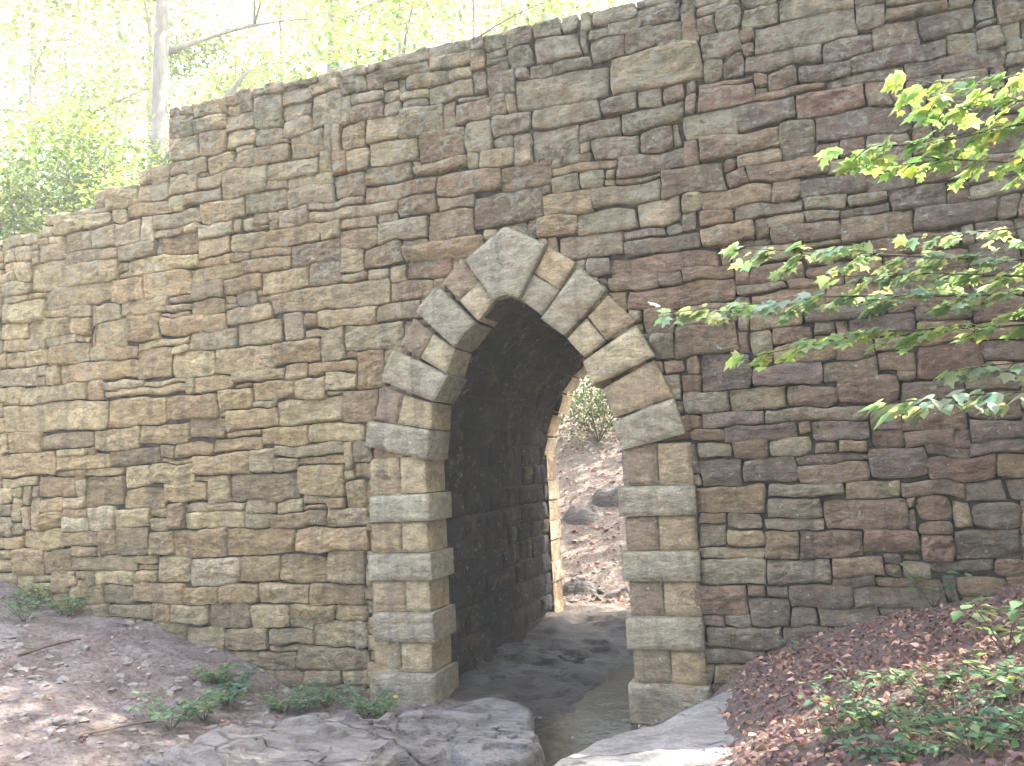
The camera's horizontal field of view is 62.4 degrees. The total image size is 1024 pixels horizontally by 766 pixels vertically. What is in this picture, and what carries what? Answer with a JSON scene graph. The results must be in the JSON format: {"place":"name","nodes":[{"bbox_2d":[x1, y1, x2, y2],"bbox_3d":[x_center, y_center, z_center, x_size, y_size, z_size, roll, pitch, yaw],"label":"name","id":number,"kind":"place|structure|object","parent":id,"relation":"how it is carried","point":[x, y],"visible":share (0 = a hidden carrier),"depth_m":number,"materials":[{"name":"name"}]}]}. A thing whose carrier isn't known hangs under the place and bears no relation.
{"place":"outdoors","nodes":[
{"label":"outdoors","id":0,"kind":"place"},
{"bbox_2d":[0,0,635,237],"label":"sky","id":1,"kind":"structure","parent":0,"point":[236,15],"materials":[{"name":"white"}]},
{"bbox_2d":[419,21,496,41],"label":"forest tree","id":2,"kind":"object","parent":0,"point":[452,33],"depth_m":59.42,"materials":[{"name":"green plant"}]},
{"bbox_2d":[0,375,1023,765],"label":"ground","id":3,"kind":"structure","parent":0,"point":[594,631],"depth_m":7.33,"materials":[{"name":"soil"}]},
{"bbox_2d":[0,57,45,192],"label":"forest tree","id":4,"kind":"object","parent":3,"relation":"on","point":[9,116],"visible":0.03,"depth_m":65.64,"materials":[{"name":"green plant"}]},
{"bbox_2d":[0,0,45,205],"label":"forest tree","id":5,"kind":"object","parent":3,"relation":"on","point":[11,117],"visible":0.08,"depth_m":42.01,"materials":[{"name":"green plant"}]},
{"bbox_2d":[0,589,51,620],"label":"weed","id":6,"kind":"object","parent":3,"relation":"on","point":[15,606],"visible":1,"depth_m":8.45,"materials":[{"name":"green plant"}]},
{"bbox_2d":[10,580,56,604],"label":"weed","id":7,"kind":"object","parent":3,"relation":"on","point":[35,590],"visible":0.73,"depth_m":9.15,"materials":[{"name":"green plant"}]},
{"bbox_2d":[0,132,108,238],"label":"shrub","id":8,"kind":"object","parent":3,"relation":"on","point":[16,196],"visible":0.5,"depth_m":16.60,"materials":[{"name":"green plant"}]},
{"bbox_2d":[0,0,121,234],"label":"forest tree","id":9,"kind":"object","parent":3,"relation":"on","point":[13,70],"visible":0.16,"depth_m":46.66,"materials":[{"name":"green plant"}]},
{"bbox_2d":[43,594,90,615],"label":"weed","id":10,"kind":"object","parent":3,"relation":"on","point":[75,602],"visible":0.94,"depth_m":9.01,"materials":[{"name":"green plant"}]},
{"bbox_2d":[0,101,149,237],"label":"understory tree","id":11,"kind":"object","parent":3,"relation":"on","point":[22,151],"visible":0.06,"depth_m":21.40,"materials":[{"name":"green plant"}]},
{"bbox_2d":[0,103,159,214],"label":"shrub","id":12,"kind":"object","parent":3,"relation":"on","point":[32,164],"visible":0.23,"depth_m":18.04,"materials":[{"name":"green plant"}]},
{"bbox_2d":[0,72,165,240],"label":"understory tree","id":13,"kind":"object","parent":3,"relation":"on","point":[83,130],"visible":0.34,"depth_m":16.05,"materials":[{"name":"green plant"}]},
{"bbox_2d":[38,49,131,203],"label":"forest tree","id":14,"kind":"object","parent":3,"relation":"on","point":[88,102],"visible":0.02,"depth_m":69.21,"materials":[{"name":"green plant"}]},
{"bbox_2d":[0,89,171,228],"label":"understory tree","id":15,"kind":"object","parent":3,"relation":"on","point":[144,158],"visible":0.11,"depth_m":17.52,"materials":[{"name":"green plant"}]},
{"bbox_2d":[0,0,185,203],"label":"forest tree","id":16,"kind":"object","parent":3,"relation":"on","point":[27,65],"visible":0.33,"depth_m":39.89,"materials":[{"name":"green plant"}]},
{"bbox_2d":[10,0,202,185],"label":"forest tree","id":17,"kind":"object","parent":3,"relation":"on","point":[129,11],"visible":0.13,"depth_m":49.02,"materials":[{"name":"green plant"}]},
{"bbox_2d":[0,0,220,233],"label":"forest tree","id":18,"kind":"object","parent":3,"relation":"on","point":[33,69],"visible":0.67,"depth_m":30.59,"materials":[{"name":"green plant"}]},
{"bbox_2d":[80,720,161,736],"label":"fallen branch","id":19,"kind":"object","parent":3,"relation":"on","point":[104,729],"visible":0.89,"depth_m":6.12,"materials":[{"name":"brown wood"}]},
{"bbox_2d":[43,0,284,171],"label":"forest tree","id":20,"kind":"object","parent":3,"relation":"on","point":[152,16],"visible":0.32,"depth_m":33.79,"materials":[{"name":"green plant"}]},
{"bbox_2d":[127,686,210,729],"bbox_3d":[-2.599,2.475,6.380,0.605,0.334,0.546,-5,-6,20],"label":"weed","id":21,"kind":"object","parent":3,"relation":"on","point":[187,707],"visible":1,"depth_m":6.38,"materials":[{"name":"green plant"}]},
{"bbox_2d":[125,69,239,136],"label":"forest tree","id":22,"kind":"object","parent":3,"relation":"on","point":[172,104],"depth_m":58.98,"materials":[{"name":"green plant"}]},
{"bbox_2d":[96,0,296,183],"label":"forest tree","id":23,"kind":"object","parent":3,"relation":"on","point":[192,77],"visible":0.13,"depth_m":40.21,"materials":[{"name":"green plant"}]},
{"bbox_2d":[176,687,228,720],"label":"weed","id":24,"kind":"object","parent":3,"relation":"on","point":[210,706],"visible":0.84,"depth_m":6.79,"materials":[{"name":"green plant"}]},
{"bbox_2d":[0,0,419,168],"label":"forest tree","id":25,"kind":"object","parent":3,"relation":"on","point":[163,51],"visible":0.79,"depth_m":20.11,"materials":[{"name":"green plant"}]},
{"bbox_2d":[132,8,294,104],"bbox_3d":[-7.379,-5.349,22.660,5.397,8.916,4.679,-5,-6,20],"label":"sapling","id":26,"kind":"object","parent":3,"relation":"on","point":[190,58],"visible":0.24,"depth_m":22.50,"materials":[{"name":"green plant"}]},
{"bbox_2d":[192,663,237,684],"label":"weed","id":27,"kind":"object","parent":3,"relation":"on","point":[208,676],"visible":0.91,"depth_m":7.72,"materials":[{"name":"green plant"}]},
{"bbox_2d":[204,681,249,706],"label":"weed","id":28,"kind":"object","parent":3,"relation":"on","point":[231,697],"visible":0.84,"depth_m":7.38,"materials":[{"name":"green plant"}]},
{"bbox_2d":[212,662,261,688],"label":"weed","id":29,"kind":"object","parent":3,"relation":"on","point":[245,678],"visible":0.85,"depth_m":7.75,"materials":[{"name":"green plant"}]},
{"bbox_2d":[148,0,328,138],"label":"forest tree","id":30,"kind":"object","parent":3,"relation":"on","point":[267,14],"visible":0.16,"depth_m":49.93,"materials":[{"name":"green plant"}]},
{"bbox_2d":[169,0,374,103],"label":"forest tree","id":31,"kind":"object","parent":3,"relation":"on","point":[248,32],"visible":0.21,"depth_m":35.16,"materials":[{"name":"green plant"}]},
{"bbox_2d":[213,16,337,86],"bbox_3d":[-4.928,-4.548,19.754,4.559,8.540,3.495,-1,-6,-18],"label":"sapling","id":32,"kind":"object","parent":3,"relation":"on","point":[264,55],"visible":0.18,"depth_m":20.34,"materials":[{"name":"green plant"}]},
{"bbox_2d":[255,683,310,712],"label":"weed","id":33,"kind":"object","parent":3,"relation":"on","point":[275,702],"visible":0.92,"depth_m":7.54,"materials":[{"name":"green plant"}]},
{"bbox_2d":[285,686,329,712],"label":"weed","id":34,"kind":"object","parent":3,"relation":"on","point":[317,697],"visible":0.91,"depth_m":7.53,"materials":[{"name":"green plant"}]},
{"bbox_2d":[290,36,325,77],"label":"forest tree","id":35,"kind":"object","parent":3,"relation":"on","point":[305,46],"visible":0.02,"depth_m":63.81,"materials":[{"name":"green plant"}]},
{"bbox_2d":[302,678,353,708],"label":"weed","id":36,"kind":"object","parent":3,"relation":"on","point":[327,700],"visible":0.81,"depth_m":7.73,"materials":[{"name":"green plant"}]},
{"bbox_2d":[0,595,661,760],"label":"fallen leaves","id":37,"kind":"object","parent":3,"relation":"on","point":[125,721],"depth_m":7.38,"materials":[{"name":"brown plant"}]},
{"bbox_2d":[0,584,662,765],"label":"gravel","id":38,"kind":"structure","parent":3,"relation":"on","point":[266,709],"depth_m":7.05,"materials":[{"name":"grey gravel"}]},
{"bbox_2d":[181,0,486,90],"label":"forest tree","id":39,"kind":"object","parent":3,"relation":"on","point":[400,49],"visible":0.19,"depth_m":30.42,"materials":[{"name":"green plant"}]},
{"bbox_2d":[142,697,534,765],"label":"rock slab","id":40,"kind":"object","parent":3,"relation":"on","point":[413,738],"visible":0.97,"depth_m":5.96,"materials":[{"name":"grey stone"}]},
{"bbox_2d":[256,0,443,70],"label":"forest tree","id":41,"kind":"object","parent":3,"relation":"on","point":[292,5],"visible":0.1,"depth_m":39.61,"materials":[{"name":"green plant"}]},
{"bbox_2d":[200,0,519,72],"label":"forest tree","id":42,"kind":"object","parent":3,"relation":"on","point":[435,12],"visible":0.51,"depth_m":25.25,"materials":[{"name":"green plant"}]},
{"bbox_2d":[337,684,392,718],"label":"weed","id":43,"kind":"object","parent":3,"relation":"on","point":[381,696],"visible":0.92,"depth_m":7.27,"materials":[{"name":"green plant"}]},
{"bbox_2d":[353,689,405,718],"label":"weed","id":44,"kind":"object","parent":3,"relation":"on","point":[385,707],"visible":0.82,"depth_m":7.27,"materials":[{"name":"green plant"}]},
{"bbox_2d":[298,0,522,73],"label":"forest tree","id":45,"kind":"object","parent":3,"relation":"on","point":[413,26],"visible":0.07,"depth_m":46.30,"materials":[{"name":"green plant"}]},
{"bbox_2d":[239,0,613,82],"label":"forest tree","id":46,"kind":"object","parent":3,"relation":"on","point":[370,40],"visible":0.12,"depth_m":16.00,"materials":[{"name":"green plant"}]},
{"bbox_2d":[305,0,625,66],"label":"forest tree","id":47,"kind":"object","parent":3,"relation":"on","point":[541,18],"visible":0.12,"depth_m":24.37,"materials":[{"name":"green plant"}]},
{"bbox_2d":[451,722,545,765],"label":"boulder","id":48,"kind":"object","parent":3,"relation":"on","point":[518,744],"visible":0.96,"depth_m":6.04,"materials":[{"name":"grey stone"}]},
{"bbox_2d":[450,0,563,37],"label":"forest tree","id":49,"kind":"object","parent":3,"relation":"on","point":[509,3],"visible":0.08,"depth_m":32.02,"materials":[{"name":"green plant"}]},
{"bbox_2d":[0,0,1023,723],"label":"stone bridge","id":50,"kind":"structure","parent":3,"relation":"on","point":[290,372],"depth_m":7.87,"materials":[{"name":"brown stone"}]},
{"bbox_2d":[730,629,738,649],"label":"weed","id":51,"kind":"object","parent":50,"relation":"attached to","point":[733,639],"visible":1,"depth_m":6.78,"materials":[{"name":"green plant"}]},
{"bbox_2d":[459,642,590,684],"bbox_3d":[0.176,3.080,8.963,1.699,0.441,2.184,-5,-6,20],"label":"boulder","id":52,"kind":"object","parent":3,"relation":"on","point":[503,651],"visible":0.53,"depth_m":8.50,"materials":[{"name":"grey stone"}]},
{"bbox_2d":[511,0,640,24],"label":"forest tree","id":53,"kind":"object","parent":3,"relation":"on","point":[599,5],"visible":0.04,"depth_m":35.33,"materials":[{"name":"green plant"}]},
{"bbox_2d":[562,577,598,595],"bbox_3d":[1.057,3.268,13.081,0.688,0.505,0.526,-5,-6,20],"label":"boulder","id":54,"kind":"object","parent":3,"relation":"on","point":[578,585],"visible":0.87,"depth_m":12.97,"materials":[{"name":"grey stone"}]},
{"bbox_2d":[563,505,603,524],"bbox_3d":[1.338,2.483,15.491,0.852,0.481,0.650,-5,-6,20],"label":"boulder","id":55,"kind":"object","parent":3,"relation":"on","point":[580,515],"visible":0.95,"depth_m":15.29,"materials":[{"name":"grey stone"}]},
{"bbox_2d":[555,374,618,453],"bbox_3d":[1.833,0.394,18.770,3.874,2.642,4.104,2,-7,-38],"label":"shrub","id":56,"kind":"object","parent":3,"relation":"on","point":[589,414],"visible":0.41,"depth_m":18.47,"materials":[{"name":"green plant"}]},
{"bbox_2d":[559,448,621,603],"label":"gravel","id":57,"kind":"structure","parent":3,"relation":"on","point":[575,600],"depth_m":13.56,"materials":[{"name":"gravel"}]},
{"bbox_2d":[555,408,630,606],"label":"fallen leaves","id":58,"kind":"object","parent":3,"relation":"on","point":[622,598],"visible":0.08,"depth_m":15.01,"materials":[{"name":"brown plant"}]},
{"bbox_2d":[592,485,623,506],"bbox_3d":[2.000,2.187,15.916,1.010,0.517,0.768,-5,-6,20],"label":"boulder","id":59,"kind":"object","parent":3,"relation":"on","point":[605,497],"visible":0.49,"depth_m":15.72,"materials":[{"name":"grey stone"}]},
{"bbox_2d":[604,588,629,598],"bbox_3d":[1.615,3.271,12.557,0.616,0.449,0.462,-5,-6,20],"label":"boulder","id":60,"kind":"object","parent":3,"relation":"on","point":[624,592],"visible":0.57,"depth_m":12.49,"materials":[{"name":"grey stone"}]},
{"bbox_2d":[554,692,733,765],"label":"rock slab","id":61,"kind":"object","parent":3,"relation":"on","point":[686,737],"visible":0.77,"depth_m":5.26,"materials":[{"name":"grey stone"}]},
{"bbox_2d":[779,632,809,652],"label":"seedling","id":62,"kind":"object","parent":3,"relation":"on","point":[789,644],"visible":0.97,"depth_m":6.31,"materials":[{"name":"green plant"}]},
{"bbox_2d":[797,679,865,716],"bbox_3d":[1.754,1.743,4.622,0.366,0.194,0.389,-5,-6,20],"label":"ground cover plant","id":63,"kind":"object","parent":3,"relation":"on","point":[825,704],"visible":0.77,"depth_m":4.64,"materials":[{"name":"green plant"}]},
{"bbox_2d":[648,68,1023,429],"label":"overhanging tree","id":64,"kind":"object","parent":3,"relation":"on","point":[884,300],"visible":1,"depth_m":4.23,"materials":[{"name":"green plant"}]},
{"bbox_2d":[810,709,872,738],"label":"ground cover plant","id":65,"kind":"object","parent":3,"relation":"on","point":[828,733],"visible":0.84,"depth_m":4.21,"materials":[{"name":"green plant"}]},
{"bbox_2d":[822,668,883,696],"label":"ground cover plant","id":66,"kind":"object","parent":3,"relation":"on","point":[855,685],"visible":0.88,"depth_m":4.71,"materials":[{"name":"green plant"}]},
{"bbox_2d":[683,585,1023,765],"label":"fallen leaves","id":67,"kind":"object","parent":3,"relation":"on","point":[1016,757],"visible":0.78,"depth_m":4.91,"materials":[{"name":"brown plant"}]},
{"bbox_2d":[821,691,886,725],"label":"ground cover plant","id":68,"kind":"object","parent":3,"relation":"on","point":[845,710],"visible":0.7,"depth_m":4.27,"materials":[{"name":"green plant"}]},
{"bbox_2d":[834,732,898,762],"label":"ground cover plant","id":69,"kind":"object","parent":3,"relation":"on","point":[849,745],"visible":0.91,"depth_m":3.74,"materials":[{"name":"green plant"}]},
{"bbox_2d":[844,695,912,725],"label":"ground cover plant","id":70,"kind":"object","parent":3,"relation":"on","point":[873,713],"visible":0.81,"depth_m":4.17,"materials":[{"name":"green plant"}]},
{"bbox_2d":[864,666,915,686],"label":"ground cover plant","id":71,"kind":"object","parent":3,"relation":"on","point":[886,679],"visible":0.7,"depth_m":4.56,"materials":[{"name":"green plant"}]},
{"bbox_2d":[865,734,929,762],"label":"ground cover plant","id":72,"kind":"object","parent":3,"relation":"on","point":[895,750],"visible":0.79,"depth_m":3.54,"materials":[{"name":"green plant"}]},
{"bbox_2d":[878,702,945,731],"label":"ground cover plant","id":73,"kind":"object","parent":3,"relation":"on","point":[902,718],"visible":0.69,"depth_m":3.86,"materials":[{"name":"green plant"}]},
{"bbox_2d":[886,716,948,746],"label":"ground cover plant","id":74,"kind":"object","parent":3,"relation":"on","point":[906,724],"visible":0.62,"depth_m":3.61,"materials":[{"name":"green plant"}]},
{"bbox_2d":[888,665,972,704],"bbox_3d":[2.035,1.489,4.073,0.364,0.177,0.392,-3,-6,1],"label":"ground cover plant","id":75,"kind":"object","parent":3,"relation":"on","point":[919,699],"visible":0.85,"depth_m":4.05,"materials":[{"name":"green plant"}]},
{"bbox_2d":[893,721,970,759],"bbox_3d":[1.719,1.444,3.364,0.325,0.149,0.261,0,-6,-22],"label":"ground cover plant","id":76,"kind":"object","parent":3,"relation":"on","point":[931,749],"visible":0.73,"depth_m":3.39,"materials":[{"name":"green plant"}]},
{"bbox_2d":[889,562,974,607],"bbox_3d":[3.124,1.510,6.308,0.486,0.376,0.566,-1,-6,-16],"label":"seedling","id":77,"kind":"object","parent":3,"relation":"on","point":[950,587],"visible":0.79,"depth_m":6.33,"materials":[{"name":"green plant"}]},
{"bbox_2d":[918,663,976,684],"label":"ground cover plant","id":78,"kind":"object","parent":3,"relation":"on","point":[952,674],"visible":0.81,"depth_m":4.20,"materials":[{"name":"green plant"}]},
{"bbox_2d":[905,685,1002,725],"bbox_3d":[1.887,1.387,3.546,0.388,0.190,0.325,-1,-6,-17],"label":"ground cover plant","id":79,"kind":"object","parent":3,"relation":"on","point":[942,717],"visible":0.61,"depth_m":3.57,"materials":[{"name":"green plant"}]},
{"bbox_2d":[910,710,1023,759],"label":"ground cover plant","id":80,"kind":"object","parent":3,"relation":"on","point":[986,741],"visible":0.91,"depth_m":3.20,"materials":[{"name":"green plant"}]},
{"bbox_2d":[936,691,1018,738],"bbox_3d":[1.901,1.365,3.391,0.318,0.163,0.312,-1,-6,-18],"label":"ground cover plant","id":81,"kind":"object","parent":3,"relation":"on","point":[992,721],"visible":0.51,"depth_m":3.41,"materials":[{"name":"green plant"}]},
{"bbox_2d":[949,670,1023,704],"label":"ground cover plant","id":82,"kind":"object","parent":3,"relation":"on","point":[1001,690],"visible":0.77,"depth_m":3.72,"materials":[{"name":"green plant"}]},
{"bbox_2d":[951,595,1023,653],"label":"seedling","id":83,"kind":"object","parent":3,"relation":"on","point":[1013,614],"visible":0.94,"depth_m":4.34,"materials":[{"name":"green plant"}]},
{"bbox_2d":[953,646,1023,682],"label":"ground cover plant","id":84,"kind":"object","parent":3,"relation":"on","point":[963,667],"visible":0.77,"depth_m":3.95,"materials":[{"name":"green plant"}]},
{"bbox_2d":[956,708,1023,748],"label":"ground cover plant","id":85,"kind":"object","parent":3,"relation":"on","point":[976,728],"visible":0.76,"depth_m":3.23,"materials":[{"name":"green plant"}]},
{"bbox_2d":[969,738,1021,747],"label":"fallen branch","id":86,"kind":"object","parent":3,"relation":"on","point":[971,745],"visible":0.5,"depth_m":3.28,"materials":[{"name":"brown wood"}]},
{"bbox_2d":[970,690,1023,724],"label":"ground cover plant","id":87,"kind":"object","parent":3,"relation":"on","point":[994,709],"visible":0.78,"depth_m":3.36,"materials":[{"name":"green plant"}]},
{"bbox_2d":[970,661,1023,696],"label":"ground cover plant","id":88,"kind":"object","parent":3,"relation":"on","point":[1000,677],"visible":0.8,"depth_m":3.74,"materials":[{"name":"green plant"}]},
{"bbox_2d":[533,653,648,765],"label":"water","id":89,"kind":"structure","parent":0,"point":[602,711],"depth_m":7.10,"materials":[{"name":"grey liquid"}]}
]}

